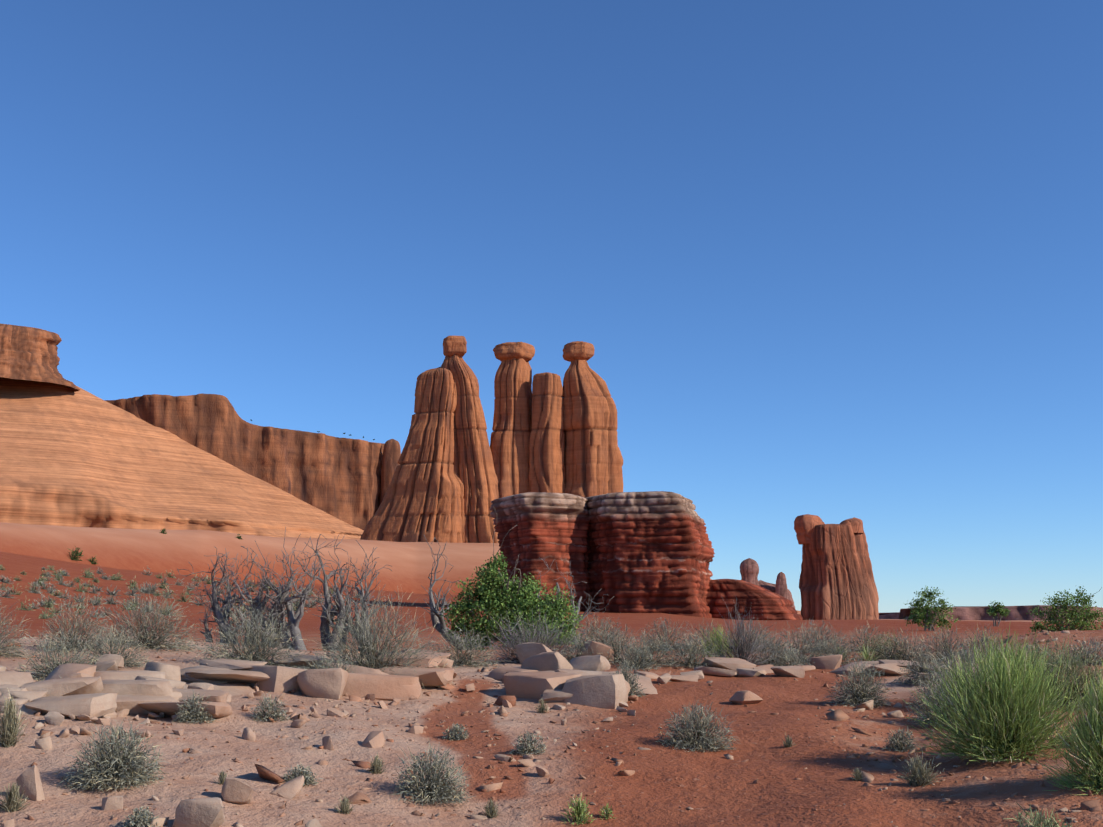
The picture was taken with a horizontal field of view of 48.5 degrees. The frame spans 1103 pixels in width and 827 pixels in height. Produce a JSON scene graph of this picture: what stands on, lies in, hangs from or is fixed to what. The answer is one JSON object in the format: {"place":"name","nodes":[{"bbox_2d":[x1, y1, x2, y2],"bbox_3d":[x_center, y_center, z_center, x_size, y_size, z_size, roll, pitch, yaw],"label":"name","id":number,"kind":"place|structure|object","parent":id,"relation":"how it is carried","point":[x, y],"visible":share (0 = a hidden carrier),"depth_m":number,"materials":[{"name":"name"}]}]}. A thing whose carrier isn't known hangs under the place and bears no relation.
{"place":"outdoors","nodes":[
{"label":"outdoors","id":0,"kind":"place"},
{"bbox_2d":[0,522,1102,826],"bbox_3d":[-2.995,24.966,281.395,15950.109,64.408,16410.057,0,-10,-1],"label":"ground","id":1,"kind":"structure","parent":0,"point":[714,788],"depth_m":11.15,"materials":[{"name":"sand"}]},
{"bbox_2d":[0,377,363,539],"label":"slickrock ramp","id":2,"kind":"structure","parent":1,"relation":"on","point":[69,457],"depth_m":813.01,"materials":[{"name":"stone"}]},
{"bbox_2d":[0,323,79,391],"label":"cap block wall","id":3,"kind":"structure","parent":2,"relation":"on","point":[28,353],"depth_m":838.34,"materials":[{"name":"brown stone"}]},
{"bbox_2d":[0,529,374,618],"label":"shrubs","id":4,"kind":"object","parent":1,"relation":"on","point":[39,583],"visible":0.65,"depth_m":168.06,"materials":[{"name":"plant"}]},
{"bbox_2d":[105,393,383,529],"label":"cliff band","id":5,"kind":"object","parent":1,"relation":"on","point":[338,478],"visible":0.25,"depth_m":922.60,"materials":[{"name":"brown stone"}]},
{"bbox_2d":[380,439,400,503],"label":"rock pinnacle","id":6,"kind":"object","parent":5,"relation":"part of","point":[391,454],"depth_m":954.55,"materials":[{"name":"brown stone"}]},
{"bbox_2d":[177,527,612,650],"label":"dead shrubs","id":7,"kind":"object","parent":1,"relation":"on","point":[282,598],"visible":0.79,"depth_m":32.81,"materials":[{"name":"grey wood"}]},
{"bbox_2d":[0,673,903,826],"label":"rocks","id":8,"kind":"object","parent":1,"relation":"on","point":[201,812],"visible":0.88,"depth_m":8.25,"materials":[{"name":"beige stone"}]},
{"bbox_2d":[0,640,973,737],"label":"sandstone ledge","id":9,"kind":"object","parent":1,"relation":"on","point":[106,690],"visible":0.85,"depth_m":13.77,"materials":[{"name":"beige stone"}]},
{"bbox_2d":[360,336,622,542],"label":"rock spires","id":10,"kind":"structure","parent":1,"relation":"on","point":[455,474],"depth_m":598.50,"materials":[{"name":"brown stone"}]},
{"bbox_2d":[0,583,1008,687],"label":"shrubs","id":11,"kind":"object","parent":1,"relation":"on","point":[741,647],"visible":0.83,"depth_m":17.33,"materials":[{"name":"grey plant"}]},
{"bbox_2d":[438,506,592,649],"bbox_3d":[-0.884,4.420,31.277,3.976,4.186,2.909,0,-10,-1],"label":"juniper","id":12,"kind":"object","parent":1,"relation":"on","point":[490,601],"visible":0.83,"depth_m":31.12,"materials":[{"name":"green plant"}]},
{"bbox_2d":[0,655,1078,826],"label":"shrubs","id":13,"kind":"object","parent":1,"relation":"on","point":[437,787],"visible":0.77,"depth_m":9.09,"materials":[{"name":"plant"}]},
{"bbox_2d":[0,629,1102,826],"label":"loose stones","id":14,"kind":"object","parent":1,"relation":"on","point":[43,741],"visible":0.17,"depth_m":10.24,"materials":[{"name":"stone"}]},
{"bbox_2d":[490,491,802,619],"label":"butte","id":15,"kind":"object","parent":1,"relation":"on","point":[642,552],"visible":0.85,"depth_m":242.36,"materials":[{"name":"red stone"}]},
{"bbox_2d":[740,558,794,607],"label":"hoodoos","id":16,"kind":"object","parent":1,"relation":"on","point":[749,569],"visible":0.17,"depth_m":989.55,"materials":[{"name":"brown stone"}]},
{"bbox_2d":[794,514,878,619],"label":"rock butte","id":17,"kind":"object","parent":1,"relation":"on","point":[836,581],"visible":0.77,"depth_m":686.77,"materials":[{"name":"brown stone"}]},
{"bbox_2d":[834,641,883,660],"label":"yuccas","id":18,"kind":"object","parent":1,"relation":"on","point":[866,656],"visible":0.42,"depth_m":19.82,"materials":[{"name":"green plant"}]},
{"bbox_2d":[904,586,960,630],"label":"juniper","id":19,"kind":"object","parent":1,"relation":"on","point":[918,615],"visible":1,"depth_m":74.65,"materials":[{"name":"green plant"}]},
{"bbox_2d":[892,626,1102,795],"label":"grass clumps","id":20,"kind":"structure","parent":1,"relation":"on","point":[1015,709],"depth_m":9.89,"materials":[{"name":"green plant"}]},
{"bbox_2d":[986,601,1010,625],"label":"juniper","id":21,"kind":"object","parent":1,"relation":"on","point":[997,608],"visible":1,"depth_m":91.01,"materials":[{"name":"green plant"}]},
{"bbox_2d":[899,605,1102,620],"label":"distant mesa","id":22,"kind":"structure","parent":1,"relation":"on","point":[978,612],"depth_m":1684.39,"materials":[{"name":"brown stone"}]},
{"bbox_2d":[1026,586,1102,631],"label":"juniper","id":23,"kind":"object","parent":1,"relation":"on","point":[1075,622],"visible":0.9,"depth_m":52.30,"materials":[{"name":"green plant"}]},
{"bbox_2d":[0,0,1102,612],"label":"sky","id":24,"kind":"structure","parent":0,"point":[835,261],"materials":[{"name":"blue"}]},
{"bbox_2d":[879,612,899,618],"bbox_3d":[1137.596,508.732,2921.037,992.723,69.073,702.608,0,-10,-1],"label":"mesa","id":25,"kind":"structure","parent":0,"point":[893,615],"depth_m":2625.02,"materials":[{"name":"brown stone"}]}
]}

